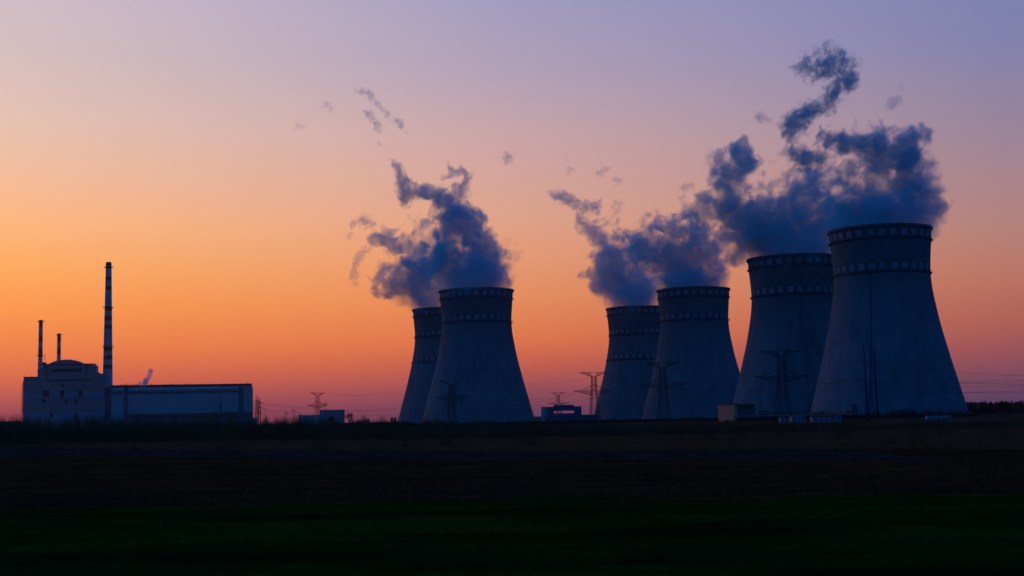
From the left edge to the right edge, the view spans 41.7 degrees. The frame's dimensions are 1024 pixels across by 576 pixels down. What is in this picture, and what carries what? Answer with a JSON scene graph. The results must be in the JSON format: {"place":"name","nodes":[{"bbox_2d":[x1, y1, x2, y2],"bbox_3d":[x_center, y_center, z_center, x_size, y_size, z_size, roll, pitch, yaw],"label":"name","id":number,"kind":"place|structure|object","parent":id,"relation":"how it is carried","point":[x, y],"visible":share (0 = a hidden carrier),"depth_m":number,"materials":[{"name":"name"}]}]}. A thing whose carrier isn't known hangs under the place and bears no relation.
{"place":"outdoors","nodes":[
{"label":"outdoors","id":0,"kind":"place"},
{"bbox_2d":[0,409,1023,575],"bbox_3d":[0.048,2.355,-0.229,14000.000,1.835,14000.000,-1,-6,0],"label":"ground","id":1,"kind":"structure","parent":0,"point":[100,448],"depth_m":44.17,"materials":[{"name":"plant"}]},
{"bbox_2d":[21,359,104,420],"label":"reactor building","id":2,"kind":"structure","parent":1,"relation":"on","point":[54,390],"depth_m":1345.90,"materials":[{"name":"concrete"}]},
{"bbox_2d":[37,320,43,370],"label":"chimney","id":3,"kind":"object","parent":2,"relation":"on","point":[40,348],"visible":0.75,"depth_m":1425.53,"materials":[{"name":"paint"}]},
{"bbox_2d":[43,390,49,396],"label":"window","id":4,"kind":"structure","parent":2,"relation":"in","point":[45,392],"depth_m":1340.95,"materials":[{"name":"glass"}]},
{"bbox_2d":[57,333,61,360],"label":"chimney","id":5,"kind":"object","parent":2,"relation":"on","point":[59,356],"visible":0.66,"depth_m":1460.41,"materials":[{"name":"paint"}]},
{"bbox_2d":[103,262,113,386],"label":"chimney","id":6,"kind":"object","parent":1,"relation":"on","point":[107,363],"visible":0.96,"depth_m":1370.05,"materials":[{"name":"paint"}]},
{"bbox_2d":[0,417,256,427],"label":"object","id":7,"kind":"structure","parent":1,"relation":"on","point":[199,420],"depth_m":872.37,"materials":[{"name":"concrete"}]},
{"bbox_2d":[105,383,252,419],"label":"turbine hall","id":8,"kind":"structure","parent":1,"relation":"on","point":[158,401],"depth_m":1374.82,"materials":[{"name":"metal"}]},
{"bbox_2d":[252,395,262,422],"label":"slender pylon","id":9,"kind":"object","parent":1,"relation":"on","point":[257,407],"visible":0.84,"depth_m":1195.90,"materials":[{"name":"metal"}]},
{"bbox_2d":[255,397,265,422],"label":"slender pylon","id":10,"kind":"object","parent":1,"relation":"on","point":[259,411],"visible":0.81,"depth_m":1225.05,"materials":[{"name":"metal"}]},
{"bbox_2d":[298,415,319,423],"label":"workshop","id":11,"kind":"structure","parent":1,"relation":"on","point":[316,417],"depth_m":1244.52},
{"bbox_2d":[307,393,327,414],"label":"lattice pylon","id":12,"kind":"object","parent":1,"relation":"on","point":[317,397],"visible":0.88,"depth_m":1493.65,"materials":[{"name":"metal"}]},
{"bbox_2d":[319,410,344,423],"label":"office block","id":13,"kind":"structure","parent":1,"relation":"on","point":[339,413],"depth_m":1244.91,"materials":[{"name":"concrete"}]},
{"bbox_2d":[345,412,353,422],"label":"bare tree","id":14,"kind":"object","parent":1,"relation":"on","point":[348,415],"visible":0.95,"depth_m":895.76,"materials":[{"name":"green plant"}]},
{"bbox_2d":[398,307,441,423],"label":"cooling tower","id":15,"kind":"structure","parent":1,"relation":"on","point":[427,327],"depth_m":1396.26,"materials":[{"name":"concrete"}]},
{"bbox_2d":[423,420,458,423],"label":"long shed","id":16,"kind":"structure","parent":1,"relation":"on","point":[444,421],"depth_m":955.36,"materials":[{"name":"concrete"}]},
{"bbox_2d":[434,381,468,420],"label":"lattice pylon","id":17,"kind":"object","parent":1,"relation":"on","point":[449,400],"visible":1,"depth_m":1146.34,"materials":[{"name":"metal"}]},
{"bbox_2d":[329,351,1020,395],"bbox_3d":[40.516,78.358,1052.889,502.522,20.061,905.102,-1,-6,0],"label":"power line","id":18,"kind":"object","parent":17,"relation":"hanging from","point":[686,363],"visible":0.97,"depth_m":825.77,"materials":[{"name":"metal"}]},
{"bbox_2d":[420,287,534,422],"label":"cooling tower","id":19,"kind":"structure","parent":1,"relation":"on","point":[477,345],"depth_m":1194.64,"materials":[{"name":"concrete"}]},
{"bbox_2d":[252,417,717,427],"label":"shrubs","id":20,"kind":"object","parent":1,"relation":"on","point":[629,420],"visible":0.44,"depth_m":671.15,"materials":[{"name":"plant"}]},
{"bbox_2d":[0,410,1022,459],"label":"tall weeds","id":21,"kind":"object","parent":1,"relation":"on","point":[706,432],"visible":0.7,"depth_m":156.22,"materials":[{"name":"brown plant"}]},
{"bbox_2d":[0,428,1023,509],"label":"dry stubble","id":22,"kind":"object","parent":1,"relation":"on","point":[96,502],"visible":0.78,"depth_m":64.52,"materials":[{"name":"brown plant"}]},
{"bbox_2d":[0,407,1023,444],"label":"dry reeds","id":23,"kind":"object","parent":1,"relation":"on","point":[98,430],"visible":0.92,"depth_m":215.00,"materials":[{"name":"brown plant"}]},
{"bbox_2d":[534,416,540,420],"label":"store shed","id":24,"kind":"structure","parent":1,"relation":"on","point":[536,418],"depth_m":1114.64,"materials":[{"name":"concrete"}]},
{"bbox_2d":[548,392,569,412],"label":"lattice pylon","id":25,"kind":"object","parent":1,"relation":"on","point":[555,393],"visible":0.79,"depth_m":1773.85,"materials":[{"name":"metal"}]},
{"bbox_2d":[541,405,581,421],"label":"pump house","id":26,"kind":"structure","parent":1,"relation":"on","point":[574,416],"depth_m":1095.15,"materials":[{"name":"metal"}]},
{"bbox_2d":[582,414,597,420],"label":"plant annex","id":27,"kind":"object","parent":1,"relation":"on","point":[584,417],"visible":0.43,"depth_m":1094.80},
{"bbox_2d":[576,372,613,419],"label":"lattice pylon","id":28,"kind":"object","parent":1,"relation":"on","point":[594,391],"visible":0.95,"depth_m":996.79,"materials":[{"name":"metal"}]},
{"bbox_2d":[315,351,1013,395],"bbox_3d":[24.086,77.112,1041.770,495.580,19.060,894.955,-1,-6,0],"label":"power line","id":29,"kind":"object","parent":28,"relation":"hanging from","point":[733,359],"visible":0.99,"depth_m":713.76,"materials":[{"name":"metal"}]},
{"bbox_2d":[595,305,659,419],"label":"cooling tower","id":30,"kind":"structure","parent":1,"relation":"on","point":[634,333],"depth_m":1430.36,"materials":[{"name":"concrete"}]},
{"bbox_2d":[638,362,686,417],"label":"lattice pylon","id":31,"kind":"object","parent":1,"relation":"on","point":[660,381],"visible":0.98,"depth_m":837.63,"materials":[{"name":"metal"}]},
{"bbox_2d":[641,286,739,418],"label":"cooling tower","id":32,"kind":"structure","parent":1,"relation":"on","point":[694,325],"depth_m":1229.33,"materials":[{"name":"concrete"}]},
{"bbox_2d":[717,403,737,420],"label":"switch house","id":33,"kind":"structure","parent":1,"relation":"on","point":[726,412],"depth_m":596.31,"materials":[{"name":"brick"}]},
{"bbox_2d":[737,404,755,418],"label":"utility block","id":34,"kind":"structure","parent":1,"relation":"on","point":[746,409],"depth_m":647.05,"materials":[{"name":"concrete"}]},
{"bbox_2d":[737,404,754,409],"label":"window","id":35,"kind":"structure","parent":34,"relation":"in","point":[739,406],"depth_m":647.17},
{"bbox_2d":[753,350,810,414],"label":"lattice pylon","id":36,"kind":"object","parent":1,"relation":"on","point":[782,373],"visible":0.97,"depth_m":713.32,"materials":[{"name":"metal"}]},
{"bbox_2d":[336,380,933,410],"bbox_3d":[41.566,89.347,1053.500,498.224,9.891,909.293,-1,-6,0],"label":"power line","id":37,"kind":"object","parent":36,"relation":"hanging from","point":[682,389],"visible":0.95,"depth_m":824.83,"materials":[{"name":"metal"}]},
{"bbox_2d":[308,381,1006,411],"bbox_3d":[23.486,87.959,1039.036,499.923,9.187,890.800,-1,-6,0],"label":"power line","id":38,"kind":"object","parent":36,"relation":"hanging from","point":[755,381],"visible":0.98,"depth_m":685.03,"materials":[{"name":"metal"}]},
{"bbox_2d":[323,373,1019,406],"bbox_3d":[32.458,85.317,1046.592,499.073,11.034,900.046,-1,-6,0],"label":"power line","id":39,"kind":"object","parent":36,"relation":"hanging from","point":[748,381],"visible":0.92,"depth_m":714.85,"materials":[{"name":"metal"}]},
{"bbox_2d":[733,253,833,416],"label":"cooling tower","id":40,"kind":"structure","parent":1,"relation":"on","point":[791,298],"depth_m":990.44,"materials":[{"name":"concrete"}]},
{"bbox_2d":[779,417,788,423],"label":"site cabin","id":41,"kind":"object","parent":1,"relation":"on","point":[785,419],"visible":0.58,"depth_m":378.02,"materials":[{"name":"white paint"}]},
{"bbox_2d":[789,416,805,422],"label":"site cabin","id":42,"kind":"object","parent":1,"relation":"on","point":[800,418],"visible":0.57,"depth_m":383.00,"materials":[{"name":"white paint"}]},
{"bbox_2d":[732,413,869,421],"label":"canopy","id":43,"kind":"object","parent":1,"relation":"on","point":[807,415],"visible":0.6,"depth_m":478.74,"materials":[{"name":"metal"}]},
{"bbox_2d":[810,416,841,422],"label":"site cabin","id":44,"kind":"object","parent":1,"relation":"on","point":[826,419],"visible":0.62,"depth_m":387.96,"materials":[{"name":"white paint"}]},
{"bbox_2d":[848,405,857,415],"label":"pump hut","id":45,"kind":"object","parent":1,"relation":"on","point":[852,407],"visible":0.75,"depth_m":796.48,"materials":[{"name":"concrete"}]},
{"bbox_2d":[731,406,982,421],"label":"hedge","id":46,"kind":"object","parent":1,"relation":"on","point":[890,415],"visible":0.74,"depth_m":580.23,"materials":[{"name":"plant"}]},
{"bbox_2d":[859,346,869,420],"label":"utility pole","id":47,"kind":"object","parent":1,"relation":"on","point":[864,361],"visible":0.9,"depth_m":428.65,"materials":[{"name":"grey metal"}]},
{"bbox_2d":[402,379,977,415],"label":"power line","id":48,"kind":"object","parent":47,"relation":"attached to","point":[737,391],"visible":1,"depth_m":498.80,"materials":[{"name":"metal"}]},
{"bbox_2d":[869,346,879,420],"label":"utility pole","id":49,"kind":"object","parent":1,"relation":"on","point":[874,361],"visible":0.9,"depth_m":428.60,"materials":[{"name":"grey metal"}]},
{"bbox_2d":[700,378,1023,395],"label":"power line","id":50,"kind":"object","parent":49,"relation":"attached to","point":[825,384],"visible":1,"depth_m":459.73,"materials":[{"name":"metal"}]},
{"bbox_2d":[808,223,970,416],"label":"cooling tower","id":51,"kind":"structure","parent":1,"relation":"on","point":[883,303],"depth_m":840.87,"materials":[{"name":"concrete"}]},
{"bbox_2d":[895,409,916,414],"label":"cable house","id":52,"kind":"structure","parent":1,"relation":"on","point":[907,410],"depth_m":776.28,"materials":[{"name":"concrete"}]},
{"bbox_2d":[925,415,950,419],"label":"site cabin","id":53,"kind":"object","parent":1,"relation":"on","point":[941,417],"visible":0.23,"depth_m":417.80,"materials":[{"name":"white paint"}]},
{"bbox_2d":[966,400,1023,412],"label":"pine wood","id":54,"kind":"object","parent":1,"relation":"on","point":[1001,406],"visible":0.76,"depth_m":1042.28,"materials":[{"name":"plant"}]},
{"bbox_2d":[0,491,1023,575],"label":"meadow grass","id":55,"kind":"structure","parent":0,"point":[521,544],"depth_m":33.56,"materials":[{"name":"plant"}]},
{"bbox_2d":[0,0,1023,423],"label":"sky","id":56,"kind":"structure","parent":0,"point":[271,191],"materials":[{"name":"orange"}]}
]}

